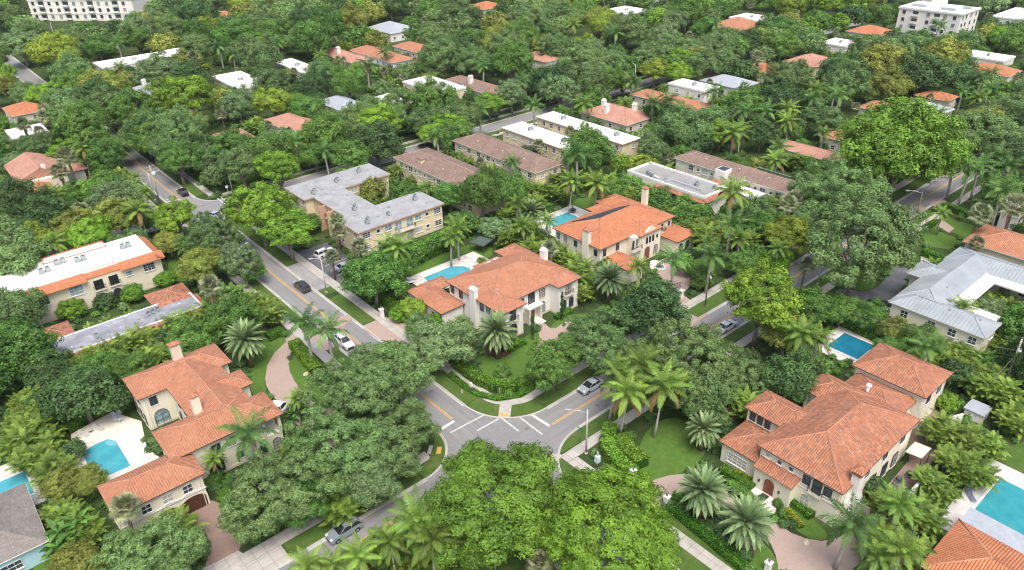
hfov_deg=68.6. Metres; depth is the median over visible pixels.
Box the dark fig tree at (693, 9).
[669,0,710,32]
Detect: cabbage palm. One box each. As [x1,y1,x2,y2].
[14,116,31,134]
[33,126,46,137]
[36,103,54,140]
[36,108,56,139]
[47,161,71,185]
[54,145,78,187]
[72,201,91,215]
[107,491,143,528]
[186,50,200,65]
[197,273,223,304]
[208,72,216,84]
[214,108,226,129]
[263,120,272,129]
[290,67,297,82]
[323,248,341,279]
[328,212,345,249]
[329,223,347,259]
[334,56,340,64]
[340,56,346,63]
[349,237,369,259]
[363,65,373,85]
[380,67,388,78]
[399,72,407,86]
[411,57,417,64]
[473,157,487,169]
[525,547,554,569]
[532,138,545,154]
[541,239,558,260]
[563,125,575,136]
[625,75,639,87]
[662,279,674,290]
[665,152,675,163]
[686,31,693,38]
[729,107,740,122]
[746,1,753,12]
[750,50,765,80]
[778,194,798,214]
[784,188,804,211]
[798,257,815,290]
[831,31,839,37]
[851,102,860,121]
[925,93,935,101]
[965,202,994,233]
[967,234,985,251]
[984,12,993,20]
[996,192,1023,228]
[1012,72,1023,80]
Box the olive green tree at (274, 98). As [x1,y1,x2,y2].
[246,87,292,115]
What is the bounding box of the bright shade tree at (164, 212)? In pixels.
[147,195,198,233]
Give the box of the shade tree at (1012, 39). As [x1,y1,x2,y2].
[991,23,1023,54]
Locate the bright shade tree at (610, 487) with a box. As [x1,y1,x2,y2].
[533,463,683,569]
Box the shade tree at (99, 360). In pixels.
[72,350,123,375]
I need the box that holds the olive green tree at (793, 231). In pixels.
[762,214,813,255]
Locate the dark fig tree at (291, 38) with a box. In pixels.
[286,20,315,57]
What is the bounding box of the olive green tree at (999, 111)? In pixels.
[955,104,1007,129]
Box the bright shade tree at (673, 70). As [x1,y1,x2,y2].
[663,61,693,80]
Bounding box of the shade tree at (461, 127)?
[440,119,474,146]
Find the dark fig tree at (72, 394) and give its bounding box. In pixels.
[16,362,135,426]
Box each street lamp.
[147,170,157,200]
[308,257,326,292]
[565,409,587,454]
[704,271,711,306]
[809,246,824,283]
[905,190,922,218]
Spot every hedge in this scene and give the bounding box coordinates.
[58,396,114,433]
[193,173,235,187]
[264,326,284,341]
[287,337,322,374]
[342,264,399,309]
[406,225,460,265]
[446,371,535,400]
[451,357,533,393]
[497,98,530,109]
[506,338,526,352]
[553,307,573,320]
[599,421,639,474]
[613,432,649,469]
[664,500,756,569]
[671,490,686,504]
[718,463,755,489]
[789,498,815,519]
[840,316,902,344]
[919,247,946,262]
[925,218,938,228]
[933,202,977,219]
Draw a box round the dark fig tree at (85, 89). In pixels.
[73,72,122,106]
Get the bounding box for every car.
[176,187,188,196]
[204,210,221,217]
[272,400,288,413]
[293,280,310,292]
[313,247,332,258]
[325,514,362,544]
[334,333,354,349]
[335,261,351,272]
[417,142,432,148]
[577,376,603,394]
[718,319,737,333]
[866,298,891,307]
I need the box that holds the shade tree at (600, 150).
[557,120,616,173]
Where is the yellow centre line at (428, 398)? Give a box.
[98,134,961,565]
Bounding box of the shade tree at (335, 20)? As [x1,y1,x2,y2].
[306,2,344,47]
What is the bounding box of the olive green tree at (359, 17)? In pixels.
[338,1,370,35]
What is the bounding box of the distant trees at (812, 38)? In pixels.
[0,0,1023,495]
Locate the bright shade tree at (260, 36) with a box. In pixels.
[255,32,284,46]
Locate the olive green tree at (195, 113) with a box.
[177,108,209,126]
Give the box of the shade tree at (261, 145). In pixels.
[240,132,297,180]
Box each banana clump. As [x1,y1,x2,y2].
[36,435,63,460]
[39,519,80,561]
[44,508,94,555]
[65,177,89,201]
[214,281,248,301]
[283,403,309,422]
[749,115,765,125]
[974,349,1004,367]
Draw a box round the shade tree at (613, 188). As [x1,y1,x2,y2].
[594,178,625,199]
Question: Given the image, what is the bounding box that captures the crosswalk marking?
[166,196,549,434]
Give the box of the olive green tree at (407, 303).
[396,296,427,316]
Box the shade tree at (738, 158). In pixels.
[721,150,755,167]
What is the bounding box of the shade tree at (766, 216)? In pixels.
[747,210,789,243]
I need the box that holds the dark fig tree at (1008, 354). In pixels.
[994,334,1023,387]
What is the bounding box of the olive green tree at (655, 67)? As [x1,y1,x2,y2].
[637,57,670,87]
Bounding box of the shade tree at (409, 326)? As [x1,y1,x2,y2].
[403,310,434,341]
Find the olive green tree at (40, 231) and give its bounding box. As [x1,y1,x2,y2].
[19,219,58,249]
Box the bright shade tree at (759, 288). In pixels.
[716,257,808,346]
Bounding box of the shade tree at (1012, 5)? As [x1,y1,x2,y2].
[1009,0,1021,8]
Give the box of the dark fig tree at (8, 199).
[0,175,55,220]
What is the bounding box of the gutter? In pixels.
[10,0,996,569]
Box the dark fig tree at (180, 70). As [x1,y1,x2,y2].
[168,60,212,84]
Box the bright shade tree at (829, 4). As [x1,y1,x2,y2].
[811,0,844,12]
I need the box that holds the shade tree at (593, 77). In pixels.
[563,61,607,93]
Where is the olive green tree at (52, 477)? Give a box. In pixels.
[36,460,82,504]
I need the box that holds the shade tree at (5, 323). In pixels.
[0,315,26,352]
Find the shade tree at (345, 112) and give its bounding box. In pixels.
[337,100,368,122]
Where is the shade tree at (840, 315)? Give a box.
[826,291,865,326]
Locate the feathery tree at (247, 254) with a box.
[217,240,263,288]
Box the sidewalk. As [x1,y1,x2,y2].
[76,51,1017,569]
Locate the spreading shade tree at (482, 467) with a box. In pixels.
[414,436,575,569]
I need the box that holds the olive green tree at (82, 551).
[45,538,108,569]
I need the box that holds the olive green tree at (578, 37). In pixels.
[572,32,599,46]
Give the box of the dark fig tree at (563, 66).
[552,58,576,78]
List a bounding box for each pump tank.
[893,475,902,483]
[904,470,912,478]
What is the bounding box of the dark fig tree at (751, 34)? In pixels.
[738,26,766,59]
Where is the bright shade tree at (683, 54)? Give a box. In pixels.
[668,47,694,68]
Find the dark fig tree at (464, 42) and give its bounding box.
[448,29,478,65]
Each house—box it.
[0,483,49,569]
[2,101,52,126]
[3,152,87,193]
[4,123,49,149]
[92,52,171,70]
[132,79,169,97]
[163,48,178,55]
[213,71,256,92]
[213,128,253,136]
[218,11,229,21]
[265,113,311,131]
[273,58,309,81]
[322,46,368,68]
[324,95,355,111]
[350,45,411,76]
[369,21,412,41]
[378,93,411,116]
[393,41,424,61]
[402,75,466,110]
[444,75,507,101]
[470,1,496,16]
[529,51,560,69]
[581,98,653,133]
[610,6,644,16]
[630,89,711,113]
[668,78,719,102]
[699,74,758,96]
[704,16,757,31]
[729,13,767,21]
[744,62,777,82]
[777,140,845,168]
[783,53,829,77]
[818,129,844,151]
[821,38,853,56]
[845,25,892,38]
[857,100,890,117]
[910,100,954,122]
[914,90,958,107]
[920,518,1023,569]
[961,63,1021,88]
[962,223,1023,265]
[970,50,1015,65]
[993,7,1023,24]
[996,201,1023,230]
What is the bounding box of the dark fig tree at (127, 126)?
[122,112,155,158]
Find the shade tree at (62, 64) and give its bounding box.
[45,51,92,80]
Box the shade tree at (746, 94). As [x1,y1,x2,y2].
[720,80,768,117]
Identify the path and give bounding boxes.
[914,205,953,232]
[929,197,946,206]
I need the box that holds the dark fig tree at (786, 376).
[757,348,827,403]
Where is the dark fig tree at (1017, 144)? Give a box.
[990,134,1023,175]
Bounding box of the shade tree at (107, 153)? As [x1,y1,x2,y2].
[81,139,125,171]
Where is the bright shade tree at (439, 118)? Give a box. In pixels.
[428,112,472,143]
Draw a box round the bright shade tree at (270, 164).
[251,150,300,189]
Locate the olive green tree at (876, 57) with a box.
[857,41,914,71]
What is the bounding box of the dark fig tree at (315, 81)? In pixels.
[292,65,330,95]
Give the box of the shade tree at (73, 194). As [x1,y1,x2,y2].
[53,181,84,209]
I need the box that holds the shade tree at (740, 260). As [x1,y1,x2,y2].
[721,248,759,274]
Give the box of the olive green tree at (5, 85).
[0,74,14,110]
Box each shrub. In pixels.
[5,146,18,154]
[54,297,88,320]
[90,291,119,308]
[116,394,134,410]
[120,282,146,301]
[121,66,135,73]
[152,270,176,287]
[154,327,186,356]
[203,477,213,488]
[207,469,224,483]
[211,102,228,121]
[213,52,227,65]
[216,485,232,501]
[219,256,242,275]
[223,477,235,488]
[290,92,305,100]
[307,90,327,102]
[371,64,380,75]
[389,303,406,321]
[428,313,444,324]
[444,211,459,226]
[457,97,467,105]
[493,363,512,377]
[501,330,521,350]
[521,145,537,153]
[680,245,701,259]
[687,258,707,274]
[688,262,715,289]
[737,347,764,370]
[761,243,795,270]
[772,499,782,509]
[773,498,782,508]
[791,168,802,180]
[935,391,962,414]
[937,358,975,392]
[967,385,985,398]
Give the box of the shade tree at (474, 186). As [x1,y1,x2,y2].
[458,163,503,216]
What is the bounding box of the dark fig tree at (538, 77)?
[528,64,565,103]
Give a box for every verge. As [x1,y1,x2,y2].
[107,126,204,196]
[208,243,317,335]
[227,219,297,266]
[231,52,733,194]
[268,52,763,200]
[282,473,421,554]
[319,286,336,295]
[327,347,398,409]
[329,294,374,324]
[381,339,478,403]
[418,435,444,477]
[466,398,545,416]
[534,329,676,406]
[559,458,709,569]
[560,257,853,453]
[687,290,726,316]
[760,225,853,268]
[891,148,979,202]
[914,210,932,223]
[944,165,1002,201]
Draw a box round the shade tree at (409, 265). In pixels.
[370,244,419,275]
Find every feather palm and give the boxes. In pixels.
[138,183,155,205]
[208,134,218,144]
[237,82,247,89]
[288,193,298,202]
[292,383,316,413]
[349,62,360,69]
[371,232,394,251]
[389,162,404,177]
[418,178,436,194]
[438,226,464,266]
[441,145,451,154]
[441,212,471,259]
[449,150,462,159]
[505,193,529,222]
[509,214,535,244]
[536,209,558,238]
[625,329,632,337]
[626,254,651,284]
[658,82,669,91]
[694,231,719,258]
[726,228,751,265]
[766,237,789,271]
[813,124,833,147]
[850,533,901,569]
[873,478,925,527]
[873,520,937,569]
[924,255,941,264]
[930,204,952,234]
[949,295,979,312]
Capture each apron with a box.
[238,545,288,569]
[288,263,329,290]
[312,335,334,350]
[363,320,377,326]
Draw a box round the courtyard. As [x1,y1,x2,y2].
[650,260,659,273]
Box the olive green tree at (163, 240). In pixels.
[152,229,186,258]
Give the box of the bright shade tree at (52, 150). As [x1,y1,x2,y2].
[44,137,82,158]
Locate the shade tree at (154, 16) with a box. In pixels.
[145,8,177,28]
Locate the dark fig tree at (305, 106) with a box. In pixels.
[284,92,329,118]
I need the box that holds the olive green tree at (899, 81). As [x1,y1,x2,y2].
[862,63,917,101]
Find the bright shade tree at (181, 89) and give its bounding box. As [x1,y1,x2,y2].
[141,74,217,110]
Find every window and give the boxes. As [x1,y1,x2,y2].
[0,558,25,569]
[68,284,84,297]
[125,270,133,276]
[140,503,153,515]
[142,261,155,272]
[148,395,158,406]
[154,408,171,426]
[162,492,174,505]
[182,483,194,495]
[209,459,225,472]
[211,442,220,454]
[259,444,268,454]
[273,437,280,448]
[351,186,357,192]
[362,231,370,238]
[384,224,392,231]
[394,220,402,230]
[406,216,413,227]
[406,229,413,238]
[414,213,421,221]
[416,225,422,233]
[434,207,441,214]
[435,218,441,226]
[450,285,454,294]
[459,290,462,299]
[479,302,483,312]
[509,324,517,332]
[510,309,516,320]
[528,292,534,305]
[539,288,545,298]
[565,283,571,295]
[569,296,573,306]
[653,244,657,252]
[688,164,693,171]
[702,169,707,175]
[726,451,747,472]
[748,411,755,422]
[756,416,762,426]
[759,187,765,192]
[763,420,770,430]
[764,452,770,459]
[774,192,781,198]
[776,459,782,466]
[787,465,793,473]
[799,493,809,507]
[801,474,811,486]
[811,479,822,496]
[822,486,832,499]
[880,461,888,476]
[882,451,888,461]
[889,451,898,468]
[899,309,908,317]
[927,320,935,326]
[946,328,956,338]
[966,335,976,346]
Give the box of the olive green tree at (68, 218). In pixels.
[45,205,100,242]
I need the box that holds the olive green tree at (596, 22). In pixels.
[587,8,617,43]
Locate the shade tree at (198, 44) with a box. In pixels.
[178,33,215,63]
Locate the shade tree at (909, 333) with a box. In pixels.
[898,319,944,351]
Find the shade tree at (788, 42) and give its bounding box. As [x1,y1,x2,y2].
[761,29,801,62]
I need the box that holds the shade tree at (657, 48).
[643,38,676,59]
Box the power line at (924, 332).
[839,309,1012,349]
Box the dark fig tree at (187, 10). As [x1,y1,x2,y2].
[172,0,220,20]
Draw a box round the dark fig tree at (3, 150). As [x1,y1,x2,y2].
[0,138,7,157]
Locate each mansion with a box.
[96,340,283,534]
[406,243,581,335]
[552,186,693,282]
[719,341,953,525]
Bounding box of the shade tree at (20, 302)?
[0,285,50,325]
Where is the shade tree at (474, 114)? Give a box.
[438,102,483,128]
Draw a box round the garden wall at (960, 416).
[916,413,963,435]
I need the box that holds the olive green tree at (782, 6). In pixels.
[774,0,808,14]
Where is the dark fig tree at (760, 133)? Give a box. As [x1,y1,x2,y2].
[742,116,782,151]
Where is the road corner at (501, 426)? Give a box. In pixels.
[183,200,564,494]
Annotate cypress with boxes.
[530,314,534,339]
[560,291,563,320]
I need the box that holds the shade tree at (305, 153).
[297,138,328,171]
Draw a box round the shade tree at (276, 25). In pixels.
[255,17,293,50]
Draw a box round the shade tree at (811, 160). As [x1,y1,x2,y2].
[798,157,829,177]
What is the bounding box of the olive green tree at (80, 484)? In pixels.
[69,460,109,496]
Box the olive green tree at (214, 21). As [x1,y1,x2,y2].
[186,13,219,32]
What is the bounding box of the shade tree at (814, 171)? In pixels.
[807,158,852,187]
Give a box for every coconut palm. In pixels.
[2,71,20,81]
[36,228,67,256]
[37,184,68,207]
[61,46,83,58]
[69,134,94,177]
[110,59,128,72]
[118,195,152,238]
[200,445,226,473]
[283,387,305,423]
[285,542,327,569]
[308,541,351,569]
[312,48,328,60]
[334,531,383,569]
[366,515,410,569]
[378,230,415,265]
[382,482,449,565]
[403,507,463,569]
[557,167,586,213]
[564,14,582,36]
[568,12,579,21]
[570,91,595,119]
[580,166,613,204]
[593,350,644,419]
[601,366,651,434]
[617,338,663,405]
[636,358,692,437]
[713,174,753,218]
[716,118,751,154]
[732,119,752,153]
[760,147,790,173]
[774,98,800,120]
[775,107,800,139]
[778,313,823,354]
[802,79,828,98]
[804,320,838,359]
[812,354,832,375]
[935,104,951,114]
[966,87,992,107]
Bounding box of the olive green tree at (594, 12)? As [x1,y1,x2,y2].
[582,4,615,35]
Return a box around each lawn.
[33,559,67,569]
[168,250,185,281]
[197,172,262,187]
[248,336,285,394]
[289,355,331,408]
[403,244,491,280]
[451,549,556,569]
[478,332,538,378]
[550,314,587,327]
[567,196,594,208]
[639,418,704,480]
[649,508,735,569]
[750,543,777,569]
[782,506,826,539]
[842,274,875,289]
[922,218,964,248]
[950,222,979,237]
[997,441,1023,473]
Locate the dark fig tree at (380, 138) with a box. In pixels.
[342,117,406,168]
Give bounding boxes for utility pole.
[146,164,160,203]
[222,159,232,192]
[1008,337,1022,373]
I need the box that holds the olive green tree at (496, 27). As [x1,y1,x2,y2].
[486,19,508,34]
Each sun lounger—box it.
[76,430,88,436]
[91,423,103,430]
[966,489,976,502]
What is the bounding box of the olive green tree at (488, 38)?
[477,31,521,49]
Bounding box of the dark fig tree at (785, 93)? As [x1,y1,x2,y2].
[757,78,801,127]
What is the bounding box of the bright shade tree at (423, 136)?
[416,123,444,148]
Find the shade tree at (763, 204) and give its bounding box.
[731,191,778,222]
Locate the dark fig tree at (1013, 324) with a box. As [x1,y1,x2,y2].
[997,300,1023,337]
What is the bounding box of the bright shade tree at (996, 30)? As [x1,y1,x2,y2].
[986,24,1008,53]
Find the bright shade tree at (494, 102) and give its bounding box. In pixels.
[470,91,506,120]
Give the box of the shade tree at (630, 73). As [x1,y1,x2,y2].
[611,69,641,96]
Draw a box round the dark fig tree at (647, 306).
[607,271,694,339]
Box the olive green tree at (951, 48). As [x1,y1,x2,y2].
[919,31,972,87]
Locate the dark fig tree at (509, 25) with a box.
[499,15,537,32]
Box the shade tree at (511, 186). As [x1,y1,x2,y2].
[495,167,527,202]
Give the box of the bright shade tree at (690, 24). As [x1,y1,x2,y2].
[689,0,710,26]
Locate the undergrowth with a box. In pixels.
[0,64,1023,569]
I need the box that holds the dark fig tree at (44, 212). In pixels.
[12,194,73,227]
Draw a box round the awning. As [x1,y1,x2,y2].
[905,442,930,465]
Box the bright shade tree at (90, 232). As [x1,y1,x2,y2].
[62,213,114,248]
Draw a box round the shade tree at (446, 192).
[431,181,462,212]
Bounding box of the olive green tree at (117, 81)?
[71,67,135,92]
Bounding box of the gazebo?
[469,236,492,250]
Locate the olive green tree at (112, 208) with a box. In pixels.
[89,196,149,233]
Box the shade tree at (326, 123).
[296,105,348,164]
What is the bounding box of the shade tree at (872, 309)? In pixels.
[845,297,891,329]
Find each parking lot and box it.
[297,242,350,286]
[836,265,909,303]
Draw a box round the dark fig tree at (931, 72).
[887,47,955,97]
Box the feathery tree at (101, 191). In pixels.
[83,177,142,209]
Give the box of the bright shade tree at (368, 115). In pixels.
[355,101,404,129]
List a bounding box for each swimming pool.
[0,470,36,495]
[81,437,132,482]
[421,265,471,281]
[541,211,578,226]
[828,331,872,360]
[972,475,1023,534]
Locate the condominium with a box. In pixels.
[26,0,149,20]
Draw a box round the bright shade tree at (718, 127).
[710,119,737,151]
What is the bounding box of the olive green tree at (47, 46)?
[21,28,80,66]
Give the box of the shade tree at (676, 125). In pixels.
[652,100,715,153]
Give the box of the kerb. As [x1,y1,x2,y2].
[10,0,995,569]
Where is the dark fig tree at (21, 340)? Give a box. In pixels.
[0,313,63,389]
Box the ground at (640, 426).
[0,0,1023,569]
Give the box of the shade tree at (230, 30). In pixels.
[209,12,256,45]
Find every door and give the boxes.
[183,493,208,513]
[644,246,649,258]
[762,479,773,496]
[970,412,977,421]
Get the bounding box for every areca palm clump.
[0,408,31,435]
[0,422,41,464]
[3,406,65,435]
[4,381,42,416]
[4,441,46,475]
[11,398,52,421]
[24,419,68,451]
[24,438,63,473]
[26,448,82,490]
[37,494,83,528]
[44,501,94,535]
[65,351,85,367]
[66,343,105,366]
[66,511,109,544]
[75,342,107,357]
[84,162,118,177]
[86,342,122,356]
[92,331,138,356]
[95,313,116,324]
[108,166,130,176]
[109,328,142,353]
[116,170,146,182]
[117,321,158,351]
[119,307,137,315]
[135,339,171,369]
[146,503,209,549]
[151,318,169,341]
[161,305,200,327]
[187,304,205,323]
[190,298,216,322]
[199,63,212,72]
[239,287,262,300]
[240,119,261,135]
[246,115,264,132]
[246,292,261,310]
[252,290,278,310]
[258,298,288,327]
[275,433,315,461]
[318,493,358,526]
[321,491,366,526]
[337,40,355,51]
[360,524,396,566]
[362,86,376,96]
[370,191,386,200]
[370,198,381,204]
[375,65,390,78]
[378,197,390,202]
[381,74,400,86]
[382,539,417,569]
[384,165,402,176]
[393,401,431,432]
[395,522,437,569]
[401,174,416,184]
[415,555,436,569]
[420,70,444,77]
[441,546,459,569]
[456,548,492,569]
[460,155,474,165]
[486,162,496,169]
[495,205,515,220]
[495,226,521,246]
[504,198,521,217]
[508,233,527,245]
[513,216,540,237]
[517,233,543,254]
[523,178,535,195]
[524,190,547,209]
[526,180,550,197]
[527,225,551,243]
[540,236,559,245]
[541,181,560,200]
[545,171,569,189]
[547,243,570,262]
[554,187,573,203]
[558,248,582,267]
[560,256,579,267]
[562,254,596,274]
[566,162,587,176]
[575,169,596,189]
[576,268,599,288]
[576,282,596,302]
[603,170,619,183]
[616,96,640,109]
[620,279,639,298]
[623,186,641,200]
[661,205,679,213]
[674,217,692,227]
[682,94,697,99]
[682,220,699,237]
[689,221,723,250]
[692,217,708,225]
[692,340,724,365]
[700,214,719,226]
[706,216,733,240]
[707,95,722,106]
[721,227,748,250]
[728,384,760,421]
[734,227,764,248]
[746,74,759,80]
[761,192,781,213]
[784,151,806,171]
[791,153,815,169]
[805,65,818,82]
[816,49,829,55]
[823,50,841,57]
[853,83,867,101]
[853,514,906,568]
[862,483,914,527]
[874,529,921,566]
[888,489,938,536]
[902,537,936,569]
[908,463,949,495]
[909,488,953,543]
[912,342,942,364]
[914,407,967,451]
[921,476,964,505]
[929,441,978,480]
[933,349,955,365]
[937,347,974,366]
[940,446,995,487]
[941,334,960,355]
[944,341,971,355]
[948,416,977,447]
[951,420,991,456]
[952,358,979,374]
[954,352,980,367]
[955,341,992,366]
[958,366,999,397]
[960,456,1006,493]
[969,371,1020,406]
[971,427,1010,464]
[974,360,1014,378]
[975,373,1023,408]
[981,289,1021,316]
[987,329,1011,358]
[988,399,1023,439]
[989,394,1023,415]
[991,329,1008,350]
[993,335,1016,365]
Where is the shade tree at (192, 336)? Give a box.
[164,316,218,360]
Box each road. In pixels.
[2,0,931,266]
[2,55,628,566]
[278,153,993,569]
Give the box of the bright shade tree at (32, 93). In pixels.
[21,80,70,102]
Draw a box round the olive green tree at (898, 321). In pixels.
[875,315,907,338]
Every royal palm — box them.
[106,31,127,57]
[173,232,191,246]
[174,240,191,254]
[207,38,228,71]
[212,404,278,464]
[224,45,237,70]
[270,34,286,52]
[281,129,305,170]
[282,301,327,356]
[293,0,311,9]
[304,309,350,370]
[311,137,338,174]
[317,62,333,96]
[355,54,379,86]
[373,45,392,65]
[421,122,450,151]
[466,98,489,132]
[473,58,492,80]
[499,152,520,174]
[509,70,531,106]
[521,94,544,124]
[542,25,557,34]
[560,137,594,195]
[603,23,626,44]
[621,71,644,95]
[637,32,652,43]
[639,89,665,120]
[654,243,690,283]
[657,90,680,105]
[666,100,689,115]
[690,237,729,293]
[693,105,712,117]
[701,81,725,104]
[705,15,725,28]
[713,207,753,257]
[731,101,757,139]
[755,98,780,126]
[766,134,794,173]
[798,88,827,131]
[814,491,890,569]
[825,82,845,106]
[825,82,854,126]
[903,325,951,360]
[928,18,950,36]
[945,150,972,198]
[950,81,975,109]
[950,156,991,205]
[956,30,974,43]
[962,151,998,199]
[967,67,996,107]
[977,78,1001,99]
[977,171,1023,225]
[980,140,1014,181]
[985,64,1004,95]
[990,151,1023,199]
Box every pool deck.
[0,463,47,505]
[71,413,159,489]
[406,251,488,288]
[534,205,588,237]
[813,326,873,367]
[941,458,1023,531]
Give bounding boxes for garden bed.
[485,344,511,357]
[691,507,756,555]
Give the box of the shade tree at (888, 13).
[869,2,900,27]
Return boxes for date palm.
[221,316,268,367]
[475,308,518,358]
[518,197,543,222]
[592,260,627,303]
[674,461,731,519]
[684,409,722,451]
[716,492,777,552]
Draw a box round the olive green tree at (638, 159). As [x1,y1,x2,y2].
[626,153,659,169]
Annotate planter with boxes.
[476,256,486,262]
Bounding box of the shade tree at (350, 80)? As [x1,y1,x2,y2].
[328,63,368,98]
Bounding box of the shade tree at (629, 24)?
[600,11,643,48]
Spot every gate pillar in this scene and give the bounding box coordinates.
[378,306,384,317]
[663,492,671,508]
[764,558,773,569]
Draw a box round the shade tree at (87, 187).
[83,173,129,203]
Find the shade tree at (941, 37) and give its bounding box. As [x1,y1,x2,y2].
[918,32,972,60]
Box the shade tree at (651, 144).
[636,130,670,159]
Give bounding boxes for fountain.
[655,262,665,270]
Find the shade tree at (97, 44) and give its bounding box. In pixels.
[83,33,116,60]
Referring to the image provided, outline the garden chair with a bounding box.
[110,411,118,417]
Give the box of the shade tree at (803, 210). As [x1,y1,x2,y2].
[789,200,821,229]
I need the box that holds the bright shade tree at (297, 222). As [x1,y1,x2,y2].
[253,206,316,259]
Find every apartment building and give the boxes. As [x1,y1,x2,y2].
[0,234,164,325]
[37,282,205,358]
[285,163,444,255]
[393,147,506,216]
[452,132,562,193]
[501,121,586,171]
[535,111,639,161]
[627,161,765,218]
[674,149,798,213]
[888,246,1023,352]
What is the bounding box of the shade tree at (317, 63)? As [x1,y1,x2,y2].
[301,55,333,78]
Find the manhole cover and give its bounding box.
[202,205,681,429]
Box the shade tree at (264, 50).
[230,29,284,68]
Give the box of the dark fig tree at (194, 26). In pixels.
[178,17,217,54]
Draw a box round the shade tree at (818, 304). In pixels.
[790,284,839,323]
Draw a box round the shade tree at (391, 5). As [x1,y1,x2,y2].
[374,0,407,21]
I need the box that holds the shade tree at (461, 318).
[445,314,477,345]
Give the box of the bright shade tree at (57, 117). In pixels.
[56,108,89,129]
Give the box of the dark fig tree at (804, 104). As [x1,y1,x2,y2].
[793,85,825,121]
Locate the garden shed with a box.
[963,398,991,422]
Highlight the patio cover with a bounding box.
[960,507,1023,553]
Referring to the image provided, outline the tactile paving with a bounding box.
[436,413,552,460]
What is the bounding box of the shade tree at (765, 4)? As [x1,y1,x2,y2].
[755,0,778,11]
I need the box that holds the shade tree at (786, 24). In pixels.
[766,15,798,34]
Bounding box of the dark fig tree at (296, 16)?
[285,3,318,27]
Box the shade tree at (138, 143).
[125,121,157,164]
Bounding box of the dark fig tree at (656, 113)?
[638,100,677,122]
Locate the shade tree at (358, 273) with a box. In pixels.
[337,247,408,305]
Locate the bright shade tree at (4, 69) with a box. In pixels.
[0,60,18,96]
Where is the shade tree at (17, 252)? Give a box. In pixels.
[0,216,53,276]
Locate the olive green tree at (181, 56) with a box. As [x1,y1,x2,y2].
[170,48,203,64]
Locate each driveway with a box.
[189,500,241,566]
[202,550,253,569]
[265,334,331,413]
[288,409,337,445]
[314,315,351,335]
[363,317,415,341]
[535,321,585,372]
[652,474,866,569]
[658,256,690,292]
[676,293,707,326]
[724,381,759,419]
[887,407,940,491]
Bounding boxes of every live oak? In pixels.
[0,3,29,33]
[0,27,40,66]
[0,44,9,63]
[0,152,22,173]
[0,210,17,231]
[0,362,9,393]
[7,80,39,102]
[12,17,51,35]
[15,132,54,154]
[35,87,66,111]
[42,28,84,61]
[43,87,83,115]
[44,98,83,127]
[47,97,111,140]
[53,30,86,43]
[57,67,88,92]
[84,510,211,569]
[85,84,131,130]
[86,134,132,166]
[103,84,159,126]
[104,347,158,382]
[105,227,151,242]
[116,10,152,33]
[117,26,156,53]
[127,49,181,85]
[139,103,210,144]
[145,126,193,174]
[155,139,204,184]
[158,12,183,46]
[185,141,225,169]
[185,210,245,252]
[205,0,226,9]
[207,123,255,170]
[211,140,263,188]
[213,446,351,543]
[217,291,249,302]
[219,88,255,127]
[224,40,253,57]
[249,7,292,31]
[249,66,292,93]
[258,125,300,147]
[262,475,330,530]
[279,402,391,494]
[287,203,305,212]
[297,339,421,416]
[326,136,373,167]
[332,448,406,509]
[338,115,367,143]
[345,470,388,505]
[352,394,443,477]
[355,94,387,108]
[355,341,438,403]
[372,101,408,128]
[379,86,413,115]
[404,107,442,135]
[405,318,477,372]
[407,73,462,113]
[416,20,455,43]
[436,0,479,18]
[440,0,458,4]
[450,27,486,46]
[454,43,491,79]
[476,216,511,242]
[486,26,534,76]
[487,40,534,78]
[494,78,527,113]
[506,7,536,24]
[519,4,549,31]
[524,333,580,392]
[536,29,576,56]
[537,72,579,106]
[541,0,571,18]
[555,38,610,76]
[558,305,635,369]
[578,36,606,53]
[598,64,625,92]
[602,48,628,69]
[615,336,687,384]
[631,43,656,75]
[638,316,732,404]
[647,17,680,41]
[656,32,694,51]
[659,9,688,30]
[666,373,736,425]
[684,37,698,48]
[684,46,738,77]
[686,37,709,46]
[688,16,715,36]
[694,39,725,51]
[699,32,719,40]
[705,103,733,122]
[707,26,741,36]
[709,32,743,54]
[714,341,773,395]
[759,58,814,92]
[786,171,835,205]
[796,100,848,139]
[801,150,895,215]
[803,8,833,30]
[804,184,930,295]
[820,58,872,110]
[890,33,931,57]
[943,125,981,152]
[945,106,1014,155]
[972,295,1007,320]
[974,121,1023,167]
[976,93,1020,115]
[1010,88,1023,100]
[1013,99,1023,121]
[1016,81,1023,91]
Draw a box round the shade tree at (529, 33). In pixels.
[509,20,541,45]
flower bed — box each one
[734,467,752,480]
[783,507,805,528]
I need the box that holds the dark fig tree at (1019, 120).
[1007,108,1023,129]
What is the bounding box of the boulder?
[803,539,809,545]
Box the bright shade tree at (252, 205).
[217,179,292,247]
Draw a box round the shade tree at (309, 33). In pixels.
[289,14,336,59]
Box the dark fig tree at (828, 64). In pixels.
[815,49,873,78]
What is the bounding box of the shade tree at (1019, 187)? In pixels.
[979,169,1023,216]
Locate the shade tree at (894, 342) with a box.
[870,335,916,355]
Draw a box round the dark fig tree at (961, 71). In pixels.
[942,56,990,94]
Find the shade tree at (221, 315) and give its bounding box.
[199,289,264,345]
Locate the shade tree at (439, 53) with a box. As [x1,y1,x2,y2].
[416,34,463,79]
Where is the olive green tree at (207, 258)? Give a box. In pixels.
[173,245,224,281]
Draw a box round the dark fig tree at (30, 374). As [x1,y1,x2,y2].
[15,347,74,391]
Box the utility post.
[594,452,600,467]
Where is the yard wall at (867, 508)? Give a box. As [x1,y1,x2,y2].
[860,481,920,519]
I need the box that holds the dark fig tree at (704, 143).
[681,126,717,152]
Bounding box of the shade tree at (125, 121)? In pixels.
[117,109,157,140]
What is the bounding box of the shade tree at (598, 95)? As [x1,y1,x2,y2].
[583,84,611,106]
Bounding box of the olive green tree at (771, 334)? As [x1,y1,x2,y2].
[757,311,810,356]
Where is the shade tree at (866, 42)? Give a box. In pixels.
[844,33,897,71]

